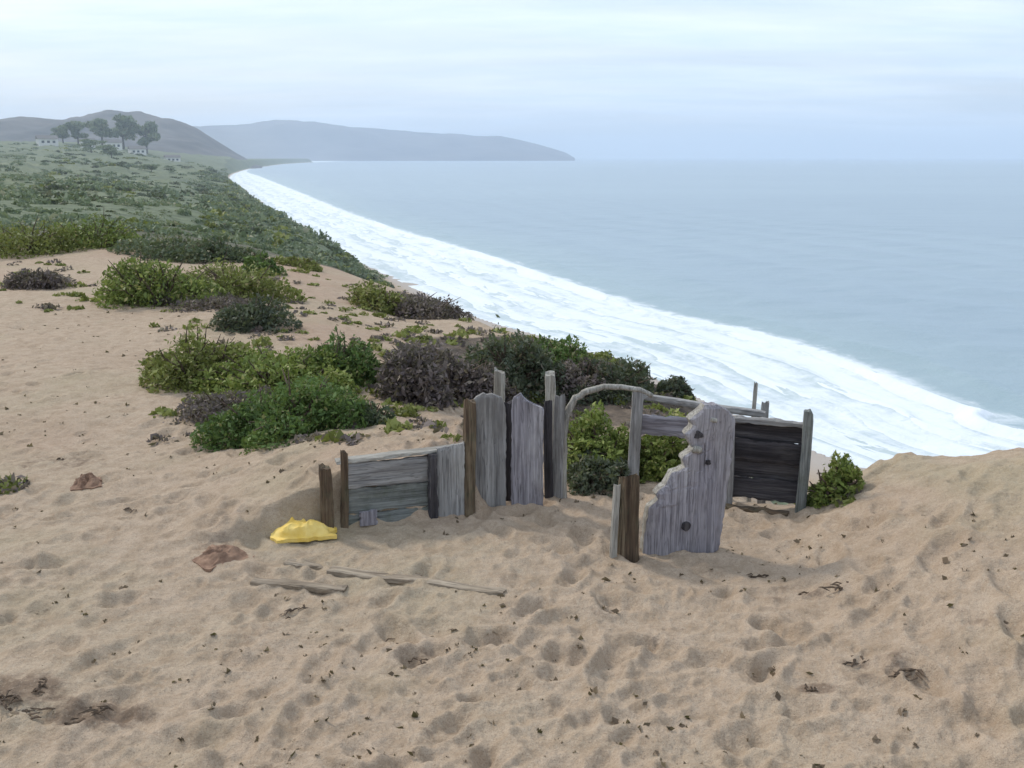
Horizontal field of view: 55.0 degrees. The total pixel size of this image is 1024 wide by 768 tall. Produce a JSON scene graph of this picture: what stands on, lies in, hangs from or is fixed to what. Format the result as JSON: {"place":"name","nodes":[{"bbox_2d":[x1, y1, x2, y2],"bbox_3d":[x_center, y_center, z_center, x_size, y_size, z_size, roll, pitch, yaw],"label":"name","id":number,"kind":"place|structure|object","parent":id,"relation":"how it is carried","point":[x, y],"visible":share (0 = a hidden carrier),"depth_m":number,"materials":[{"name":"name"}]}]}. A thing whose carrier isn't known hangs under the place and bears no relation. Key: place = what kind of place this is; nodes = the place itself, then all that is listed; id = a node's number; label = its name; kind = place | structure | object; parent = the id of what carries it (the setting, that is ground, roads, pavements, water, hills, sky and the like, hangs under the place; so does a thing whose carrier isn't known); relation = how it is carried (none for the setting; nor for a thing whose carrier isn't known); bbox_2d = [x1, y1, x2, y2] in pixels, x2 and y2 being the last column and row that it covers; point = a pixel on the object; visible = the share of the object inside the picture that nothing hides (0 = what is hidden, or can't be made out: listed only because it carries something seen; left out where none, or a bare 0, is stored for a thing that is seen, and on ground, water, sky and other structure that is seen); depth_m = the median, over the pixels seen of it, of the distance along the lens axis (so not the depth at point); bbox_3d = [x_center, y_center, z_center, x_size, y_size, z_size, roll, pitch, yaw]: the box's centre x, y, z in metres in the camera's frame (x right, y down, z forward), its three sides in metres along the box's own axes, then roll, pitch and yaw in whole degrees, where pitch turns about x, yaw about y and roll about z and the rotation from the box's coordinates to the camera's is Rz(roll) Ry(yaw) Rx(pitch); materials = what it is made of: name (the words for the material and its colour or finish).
{"place":"outdoors","nodes":[
{"label":"outdoors","id":0,"kind":"place"},
{"bbox_2d":[0,110,261,168],"bbox_3d":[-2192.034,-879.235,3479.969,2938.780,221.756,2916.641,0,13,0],"label":"hills","id":1,"kind":"structure","parent":0,"point":[178,136],"depth_m":3503.78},
{"bbox_2d":[193,120,574,160],"bbox_3d":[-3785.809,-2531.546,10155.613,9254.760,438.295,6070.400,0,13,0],"label":"headland","id":2,"kind":"structure","parent":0,"point":[294,139],"depth_m":10177.08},
{"bbox_2d":[0,141,1023,767],"bbox_3d":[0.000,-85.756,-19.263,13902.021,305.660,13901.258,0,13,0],"label":"ground","id":3,"kind":"structure","parent":0,"point":[548,565],"depth_m":4.44,"materials":[{"name":"beige sand"}]},
{"bbox_2d":[0,689,22,709],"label":"dried weed","id":4,"kind":"object","parent":3,"relation":"on","point":[5,698],"visible":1,"depth_m":3.71,"materials":[{"name":"brown plant"}]},
{"bbox_2d":[0,154,26,157],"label":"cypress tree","id":5,"kind":"object","parent":3,"relation":"on","point":[10,155],"visible":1,"depth_m":1045.68,"materials":[{"name":"plant"}]},
{"bbox_2d":[7,707,54,719],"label":"dried weed","id":6,"kind":"object","parent":3,"relation":"on","point":[25,711],"visible":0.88,"depth_m":3.69,"materials":[{"name":"plant"}]},
{"bbox_2d":[0,267,76,290],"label":"shrub","id":7,"kind":"object","parent":3,"relation":"on","point":[46,279],"visible":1,"depth_m":15.30,"materials":[{"name":"brown plant"}]},
{"bbox_2d":[31,677,47,693],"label":"dried weed","id":8,"kind":"object","parent":3,"relation":"on","point":[39,686],"visible":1,"depth_m":3.83,"materials":[{"name":"plant"}]},
{"bbox_2d":[35,135,58,145],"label":"house","id":9,"kind":"structure","parent":3,"relation":"on","point":[44,140],"depth_m":1844.30,"materials":[{"name":"white paint"}]},
{"bbox_2d":[0,214,97,258],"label":"shrub","id":10,"kind":"object","parent":3,"relation":"on","point":[14,242],"visible":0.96,"depth_m":20.59,"materials":[{"name":"green plant"}]},
{"bbox_2d":[50,122,71,142],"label":"cypress tree","id":11,"kind":"object","parent":3,"relation":"on","point":[59,131],"visible":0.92,"depth_m":2073.27,"materials":[{"name":"green plant"}]},
{"bbox_2d":[64,717,84,724],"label":"dried weed","id":12,"kind":"object","parent":3,"relation":"on","point":[73,722],"visible":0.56,"depth_m":3.67,"materials":[{"name":"brown plant"}]},
{"bbox_2d":[69,121,88,143],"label":"cypress tree","id":13,"kind":"object","parent":3,"relation":"on","point":[76,127],"visible":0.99,"depth_m":2084.56,"materials":[{"name":"green plant"}]},
{"bbox_2d":[70,472,101,490],"bbox_3d":[-2.646,0.599,6.102,0.188,0.078,0.222,-6,14,-24],"label":"clod","id":14,"kind":"object","parent":3,"relation":"on","point":[90,480],"visible":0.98,"depth_m":6.06,"materials":[{"name":"brown soil"}]},
{"bbox_2d":[79,138,94,147],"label":"house","id":15,"kind":"structure","parent":3,"relation":"on","point":[80,142],"depth_m":1923.19,"materials":[{"name":"white concrete"}]},
{"bbox_2d":[75,139,107,152],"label":"tree","id":16,"kind":"object","parent":3,"relation":"on","point":[87,143],"visible":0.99,"depth_m":1514.95,"materials":[{"name":"green plant"}]},
{"bbox_2d":[43,212,141,250],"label":"shrub","id":17,"kind":"object","parent":3,"relation":"on","point":[110,237],"visible":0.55,"depth_m":21.74,"materials":[{"name":"green plant"}]},
{"bbox_2d":[78,705,113,716],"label":"dried weed","id":18,"kind":"object","parent":3,"relation":"on","point":[90,709],"visible":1,"depth_m":3.65,"materials":[{"name":"brown plant"}]},
{"bbox_2d":[83,118,115,145],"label":"cypress tree","id":19,"kind":"object","parent":3,"relation":"on","point":[99,126],"visible":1,"depth_m":2092.83,"materials":[{"name":"green plant"}]},
{"bbox_2d":[95,144,122,157],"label":"tree","id":20,"kind":"object","parent":3,"relation":"on","point":[107,150],"visible":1,"depth_m":1438.01,"materials":[{"name":"green plant"}]},
{"bbox_2d":[103,139,122,149],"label":"house","id":21,"kind":"structure","parent":3,"relation":"on","point":[117,143],"depth_m":1892.62,"materials":[{"name":"white paint"}]},
{"bbox_2d":[107,113,139,148],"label":"cypress tree","id":22,"kind":"object","parent":3,"relation":"on","point":[123,124],"visible":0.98,"depth_m":2112.12,"materials":[{"name":"green plant"}]},
{"bbox_2d":[127,146,146,154],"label":"house","id":23,"kind":"structure","parent":3,"relation":"on","point":[137,149],"depth_m":1953.54,"materials":[{"name":"white paint"}]},
{"bbox_2d":[131,121,160,152],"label":"cypress tree","id":24,"kind":"object","parent":3,"relation":"on","point":[148,129],"visible":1,"depth_m":2134.45,"materials":[{"name":"green plant"}]},
{"bbox_2d":[133,164,159,171],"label":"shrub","id":25,"kind":"object","parent":3,"relation":"on","point":[150,167],"visible":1,"depth_m":1007.73,"materials":[{"name":"plant"}]},
{"bbox_2d":[89,254,226,309],"bbox_3d":[-4.973,-1.473,13.933,1.915,0.816,1.562,-5,14,-19],"label":"shrub","id":26,"kind":"object","parent":3,"relation":"on","point":[140,285],"visible":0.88,"depth_m":13.59,"materials":[{"name":"green plant"}]},
{"bbox_2d":[106,231,225,263],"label":"shrub","id":27,"kind":"object","parent":3,"relation":"on","point":[179,249],"visible":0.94,"depth_m":20.18,"materials":[{"name":"green plant"}]},
{"bbox_2d":[163,155,180,161],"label":"house","id":28,"kind":"structure","parent":3,"relation":"on","point":[176,158],"depth_m":1841.42,"materials":[{"name":"white paint"}]},
{"bbox_2d":[136,326,255,393],"bbox_3d":[-2.764,-0.247,8.777,1.127,0.551,0.896,-9,16,-33],"label":"shrub","id":29,"kind":"object","parent":3,"relation":"on","point":[179,368],"visible":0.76,"depth_m":8.57,"materials":[{"name":"green plant"}]},
{"bbox_2d":[146,289,251,312],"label":"shrub","id":30,"kind":"object","parent":3,"relation":"on","point":[220,301],"visible":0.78,"depth_m":13.28,"materials":[{"name":"brown plant"}]},
{"bbox_2d":[29,145,389,286],"bbox_3d":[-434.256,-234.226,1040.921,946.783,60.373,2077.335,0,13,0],"label":"olive scrub","id":31,"kind":"object","parent":3,"relation":"on","point":[274,243],"visible":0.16,"depth_m":270.06,"materials":[{"name":"green plant"}]},
{"bbox_2d":[192,544,254,571],"bbox_3d":[-1.499,0.868,5.039,0.272,0.071,0.273,12,18,42],"label":"bark slab","id":32,"kind":"object","parent":3,"relation":"on","point":[210,557],"depth_m":4.99,"materials":[{"name":"brown wood"}]},
{"bbox_2d":[174,385,273,426],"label":"shrub","id":33,"kind":"object","parent":3,"relation":"on","point":[211,404],"visible":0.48,"depth_m":7.58,"materials":[{"name":"grey plant"}]},
{"bbox_2d":[188,235,262,262],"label":"shrub","id":34,"kind":"object","parent":3,"relation":"on","point":[236,253],"visible":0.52,"depth_m":20.49,"materials":[{"name":"green plant"}]},
{"bbox_2d":[172,248,307,303],"bbox_3d":[-4.295,-1.655,15.056,2.221,0.867,2.235,-4,14,-16],"label":"shrub","id":35,"kind":"object","parent":3,"relation":"on","point":[262,283],"visible":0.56,"depth_m":14.68,"materials":[{"name":"green plant"}]},
{"bbox_2d":[208,292,302,333],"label":"shrub","id":36,"kind":"object","parent":3,"relation":"on","point":[252,314],"visible":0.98,"depth_m":11.39,"materials":[{"name":"green plant"}]},
{"bbox_2d":[241,249,287,275],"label":"shrub","id":37,"kind":"object","parent":3,"relation":"on","point":[260,262],"visible":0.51,"depth_m":18.59,"materials":[{"name":"green plant"}]},
{"bbox_2d":[190,344,363,402],"bbox_3d":[-2.053,-0.138,8.606,1.514,0.452,1.422,-3,13,-13],"label":"shrub","id":38,"kind":"object","parent":3,"relation":"on","point":[260,368],"visible":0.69,"depth_m":8.39,"materials":[{"name":"green plant"}]},
{"bbox_2d":[189,368,380,454],"bbox_3d":[-1.630,0.143,7.039,1.380,0.594,1.208,9,16,34],"label":"shrub","id":39,"kind":"object","parent":3,"relation":"on","point":[286,412],"visible":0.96,"depth_m":6.79,"materials":[{"name":"green plant"}]},
{"bbox_2d":[284,604,307,618],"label":"dried weed","id":40,"kind":"object","parent":3,"relation":"on","point":[289,609],"visible":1,"depth_m":4.50,"materials":[{"name":"brown plant"}]},
{"bbox_2d":[274,254,322,271],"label":"shrub","id":41,"kind":"object","parent":3,"relation":"on","point":[303,263],"visible":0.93,"depth_m":20.85,"materials":[{"name":"green plant"}]},
{"bbox_2d":[250,577,347,593],"bbox_3d":[-1.033,0.976,4.748,0.482,0.041,0.074,3,13,11],"label":"plank","id":42,"kind":"object","parent":3,"relation":"on","point":[318,588],"visible":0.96,"depth_m":4.72,"materials":[{"name":"beige wood"}]},
{"bbox_2d":[270,517,336,542],"bbox_3d":[-1.134,0.769,5.316,0.368,0.094,0.235,-3,13,-12],"label":"plastic sheet","id":43,"kind":"object","parent":3,"relation":"on","point":[293,530],"visible":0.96,"depth_m":5.24,"materials":[{"name":"yellow plastic"}]},
{"bbox_2d":[300,326,382,386],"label":"shrub","id":44,"kind":"object","parent":3,"relation":"on","point":[359,355],"visible":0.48,"depth_m":8.80,"materials":[{"name":"green plant"}]},
{"bbox_2d":[340,450,348,527],"bbox_3d":[-0.920,0.683,5.392,0.065,0.674,0.056,-2,13,-10],"label":"post","id":45,"kind":"object","parent":3,"relation":"on","point":[344,508],"visible":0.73,"depth_m":5.35,"materials":[{"name":"brown wood"}]},
{"bbox_2d":[283,559,421,575],"bbox_3d":[-0.798,0.938,4.915,0.728,0.048,0.075,3,13,14],"label":"plank","id":46,"kind":"object","parent":3,"relation":"on","point":[296,564],"visible":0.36,"depth_m":4.96,"materials":[{"name":"beige wood"}]},
{"bbox_2d":[349,401,396,426],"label":"shrub","id":47,"kind":"object","parent":3,"relation":"on","point":[380,415],"visible":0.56,"depth_m":6.89,"materials":[{"name":"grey plant"}]},
{"bbox_2d":[345,277,413,316],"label":"shrub","id":48,"kind":"object","parent":3,"relation":"on","point":[370,295],"visible":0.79,"depth_m":15.99,"materials":[{"name":"green plant"}]},
{"bbox_2d":[0,143,782,504],"bbox_3d":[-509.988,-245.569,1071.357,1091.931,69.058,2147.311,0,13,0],"label":"coastal scrub","id":49,"kind":"object","parent":3,"relation":"on","point":[258,211],"visible":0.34,"depth_m":242.02,"materials":[{"name":"green plant"}]},
{"bbox_2d":[318,441,464,527],"bbox_3d":[-0.662,0.688,5.482,0.838,0.692,0.137,-4,14,-18],"label":"retaining panel","id":50,"kind":"object","parent":3,"relation":"on","point":[432,480],"visible":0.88,"depth_m":5.45,"materials":[{"name":"grey wood"}]},
{"bbox_2d":[326,566,506,594],"bbox_3d":[-0.466,0.952,4.738,0.911,0.045,0.075,3,13,17],"label":"plank","id":51,"kind":"object","parent":3,"relation":"on","point":[340,571],"visible":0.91,"depth_m":4.74,"materials":[{"name":"beige wood"}]},
{"bbox_2d":[408,657,427,664],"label":"dried weed","id":52,"kind":"object","parent":3,"relation":"on","point":[419,660],"visible":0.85,"depth_m":4.05,"materials":[{"name":"plant"}]},
{"bbox_2d":[0,261,855,507],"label":"sparse plants","id":53,"kind":"object","parent":3,"relation":"on","point":[407,410],"visible":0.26,"depth_m":10.69,"materials":[{"name":"green plant"}]},
{"bbox_2d":[0,258,861,503],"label":"dry litter","id":54,"kind":"object","parent":3,"relation":"on","point":[354,440],"visible":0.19,"depth_m":10.47,"materials":[{"name":"brown plant"}]},
{"bbox_2d":[388,291,475,320],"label":"shrub","id":55,"kind":"object","parent":3,"relation":"on","point":[433,308],"visible":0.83,"depth_m":16.11,"materials":[{"name":"grey plant"}]},
{"bbox_2d":[373,339,492,410],"bbox_3d":[-0.737,-0.056,8.595,1.021,0.718,1.115,9,16,35],"label":"shrub","id":56,"kind":"object","parent":3,"relation":"on","point":[416,371],"visible":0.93,"depth_m":8.24,"materials":[{"name":"grey plant"}]},
{"bbox_2d":[463,398,475,516],"bbox_3d":[-0.243,0.512,5.582,0.092,0.895,0.080,-5,14,-19],"label":"post","id":57,"kind":"object","parent":3,"relation":"on","point":[469,424],"visible":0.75,"depth_m":5.53,"materials":[{"name":"brown wood"}]},
{"bbox_2d":[446,359,522,402],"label":"shrub","id":58,"kind":"object","parent":3,"relation":"on","point":[510,392],"visible":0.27,"depth_m":8.61,"materials":[{"name":"brown plant"}]},
{"bbox_2d":[474,392,505,506],"bbox_3d":[-0.130,0.480,5.673,0.197,0.883,0.049,-2,13,-8],"label":"board","id":59,"kind":"object","parent":3,"relation":"on","point":[490,447],"visible":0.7,"depth_m":5.63,"materials":[{"name":"grey wood"}]},
{"bbox_2d":[494,367,504,401],"bbox_3d":[-0.114,0.273,7.459,0.128,0.812,0.085,0,13,-1],"label":"stake","id":60,"kind":"object","parent":3,"relation":"on","point":[499,382],"visible":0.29,"depth_m":7.36,"materials":[{"name":"grey wood"}]},
{"bbox_2d":[504,399,512,500],"bbox_3d":[-0.015,0.511,5.783,0.088,0.875,0.063,0,13,0],"label":"post","id":61,"kind":"object","parent":3,"relation":"on","point":[508,405],"visible":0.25,"depth_m":5.72,"materials":[{"name":"grey wood"}]},
{"bbox_2d":[0,290,1023,767],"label":"sand litter","id":62,"kind":"object","parent":3,"relation":"on","point":[772,672],"visible":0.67,"depth_m":4.07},
{"bbox_2d":[459,314,570,404],"bbox_3d":[-0.014,-0.250,9.677,1.123,0.912,1.000,-11,17,-40],"label":"shrub","id":63,"kind":"object","parent":3,"relation":"on","point":[527,365],"visible":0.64,"depth_m":9.45,"materials":[{"name":"green plant"}]},
{"bbox_2d":[511,393,543,505],"bbox_3d":[0.087,0.479,5.652,0.194,0.881,0.047,2,13,6],"label":"board","id":64,"kind":"object","parent":3,"relation":"on","point":[527,437],"visible":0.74,"depth_m":5.61,"materials":[{"name":"grey wood"}]},
{"bbox_2d":[543,400,553,498],"bbox_3d":[0.219,0.510,5.770,0.072,0.865,0.054,1,13,2],"label":"post","id":65,"kind":"object","parent":3,"relation":"on","point":[548,459],"visible":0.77,"depth_m":5.72,"materials":[{"name":"grey wood"}]},
{"bbox_2d":[545,370,555,437],"bbox_3d":[0.329,0.323,8.347,0.108,0.886,0.091,1,13,2],"label":"stake","id":66,"kind":"object","parent":3,"relation":"on","point":[550,389],"visible":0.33,"depth_m":8.24,"materials":[{"name":"grey wood"}]},
{"bbox_2d":[552,394,564,498],"bbox_3d":[0.275,0.488,5.805,0.080,0.892,0.063,1,13,3],"label":"post","id":67,"kind":"object","parent":3,"relation":"on","point":[558,426],"visible":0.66,"depth_m":5.75,"materials":[{"name":"grey wood"}]},
{"bbox_2d":[534,333,592,372],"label":"shrub","id":68,"kind":"object","parent":3,"relation":"on","point":[556,348],"visible":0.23,"depth_m":10.37,"materials":[{"name":"green plant"}]},
{"bbox_2d":[555,353,614,402],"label":"shrub","id":69,"kind":"object","parent":3,"relation":"on","point":[574,378],"visible":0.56,"depth_m":9.75,"materials":[{"name":"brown plant"}]},
{"bbox_2d":[567,448,629,495],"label":"shrub","id":70,"kind":"object","parent":3,"relation":"on","point":[596,479],"visible":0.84,"depth_m":6.00,"materials":[{"name":"green plant"}]},
{"bbox_2d":[567,400,645,482],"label":"shrub","id":71,"kind":"object","parent":3,"relation":"on","point":[582,438],"visible":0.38,"depth_m":6.31,"materials":[{"name":"green plant"}]},
{"bbox_2d":[562,384,652,497],"bbox_3d":[0.548,0.384,5.821,0.556,0.786,0.076,-2,13,-7],"label":"driftwood branch","id":72,"kind":"object","parent":3,"relation":"on","point":[570,406],"visible":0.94,"depth_m":5.74,"materials":[{"name":"grey wood"}]},
{"bbox_2d":[565,355,656,405],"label":"shrub","id":73,"kind":"object","parent":3,"relation":"on","point":[621,371],"visible":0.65,"depth_m":9.68,"materials":[{"name":"green plant"}]},
{"bbox_2d":[609,484,619,557],"bbox_3d":[0.524,0.813,5.013,0.050,0.637,0.046,-4,14,-16],"label":"slat","id":74,"kind":"object","parent":3,"relation":"on","point":[614,521],"visible":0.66,"depth_m":4.98,"materials":[{"name":"grey wood"}]},
{"bbox_2d":[617,473,639,562],"bbox_3d":[0.599,0.783,5.043,0.124,0.686,0.098,-5,14,-21],"label":"post","id":75,"kind":"object","parent":3,"relation":"on","point":[628,539],"visible":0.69,"depth_m":4.98,"materials":[{"name":"brown wood"}]},
{"bbox_2d":[627,391,643,475],"bbox_3d":[0.757,0.452,6.082,0.091,0.902,0.062,2,13,7],"label":"post","id":76,"kind":"object","parent":3,"relation":"on","point":[635,433],"visible":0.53,"depth_m":6.03,"materials":[{"name":"grey wood"}]},
{"bbox_2d":[641,414,687,437],"bbox_3d":[0.960,0.260,6.060,0.332,0.138,0.030,2,13,10],"label":"board","id":77,"kind":"object","parent":76,"relation":"attached to","point":[654,425],"visible":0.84,"depth_m":6.05,"materials":[{"name":"grey wood"}]},
{"bbox_2d":[643,394,765,416],"bbox_3d":[1.152,0.129,6.032,0.789,0.046,0.052,8,15,13],"label":"rail","id":78,"kind":"object","parent":76,"relation":"attached to","point":[695,404],"visible":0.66,"depth_m":6.03,"materials":[{"name":"grey wood"}]},
{"bbox_2d":[621,408,688,483],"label":"shrub","id":79,"kind":"object","parent":3,"relation":"on","point":[661,454],"visible":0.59,"depth_m":6.25,"materials":[{"name":"green plant"}]},
{"bbox_2d":[655,375,695,399],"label":"shrub","id":80,"kind":"object","parent":3,"relation":"on","point":[677,385],"visible":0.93,"depth_m":9.88,"materials":[{"name":"green plant"}]},
{"bbox_2d":[640,402,734,555],"bbox_3d":[0.901,0.552,5.072,0.469,0.930,0.118,-2,13,-8],"label":"notched plank","id":81,"kind":"object","parent":3,"relation":"on","point":[684,508],"visible":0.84,"depth_m":5.04,"materials":[{"name":"grey wood"}]},
{"bbox_2d":[746,381,757,501],"bbox_3d":[1.516,0.502,6.230,0.039,1.062,0.034,3,13,14],"label":"pole","id":82,"kind":"object","parent":3,"relation":"on","point":[754,400],"visible":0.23,"depth_m":6.13,"materials":[{"name":"grey wood"}]},
{"bbox_2d":[747,573,768,577],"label":"dried weed","id":83,"kind":"object","parent":3,"relation":"on","point":[758,575],"visible":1,"depth_m":4.84,"materials":[{"name":"brown plant"}]},
{"bbox_2d":[757,401,768,503],"bbox_3d":[1.561,0.555,6.120,0.072,0.935,0.055,3,13,15],"label":"stake","id":84,"kind":"object","parent":3,"relation":"on","point":[765,406],"visible":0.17,"depth_m":6.01,"materials":[{"name":"grey wood"}]},
{"bbox_2d":[725,409,813,516],"bbox_3d":[1.483,0.562,5.733,0.480,0.899,0.175,5,14,19],"label":"dark panel","id":85,"kind":"object","parent":3,"relation":"on","point":[771,458],"visible":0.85,"depth_m":5.73,"materials":[{"name":"brown wood"}]},
{"bbox_2d":[804,683,817,692],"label":"dried weed","id":86,"kind":"object","parent":3,"relation":"on","point":[811,690],"visible":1,"depth_m":3.72,"materials":[{"name":"brown plant"}]},
{"bbox_2d":[820,581,848,590],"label":"dried weed","id":87,"kind":"object","parent":3,"relation":"on","point":[839,587],"visible":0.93,"depth_m":4.46,"materials":[{"name":"brown plant"}]},
{"bbox_2d":[806,450,865,508],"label":"shrub","id":88,"kind":"object","parent":3,"relation":"on","point":[841,473],"visible":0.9,"depth_m":5.59,"materials":[{"name":"green plant"}]},
{"bbox_2d":[843,655,868,666],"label":"dried weed","id":89,"kind":"object","parent":3,"relation":"on","point":[851,663],"visible":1,"depth_m":3.87,"materials":[{"name":"brown plant"}]},
{"bbox_2d":[888,668,924,680],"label":"dried weed","id":90,"kind":"object","parent":3,"relation":"on","point":[897,673],"visible":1,"depth_m":3.75,"materials":[{"name":"brown plant"}]},
{"bbox_2d":[0,0,1023,157],"label":"sky","id":91,"kind":"structure","parent":0,"point":[576,78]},
{"bbox_2d":[229,158,1023,467],"bbox_3d":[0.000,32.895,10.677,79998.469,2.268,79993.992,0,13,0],"label":"sea","id":92,"kind":"structure","parent":0,"point":[868,312],"depth_m":324.52,"materials":[{"name":"liquid"}]}
]}

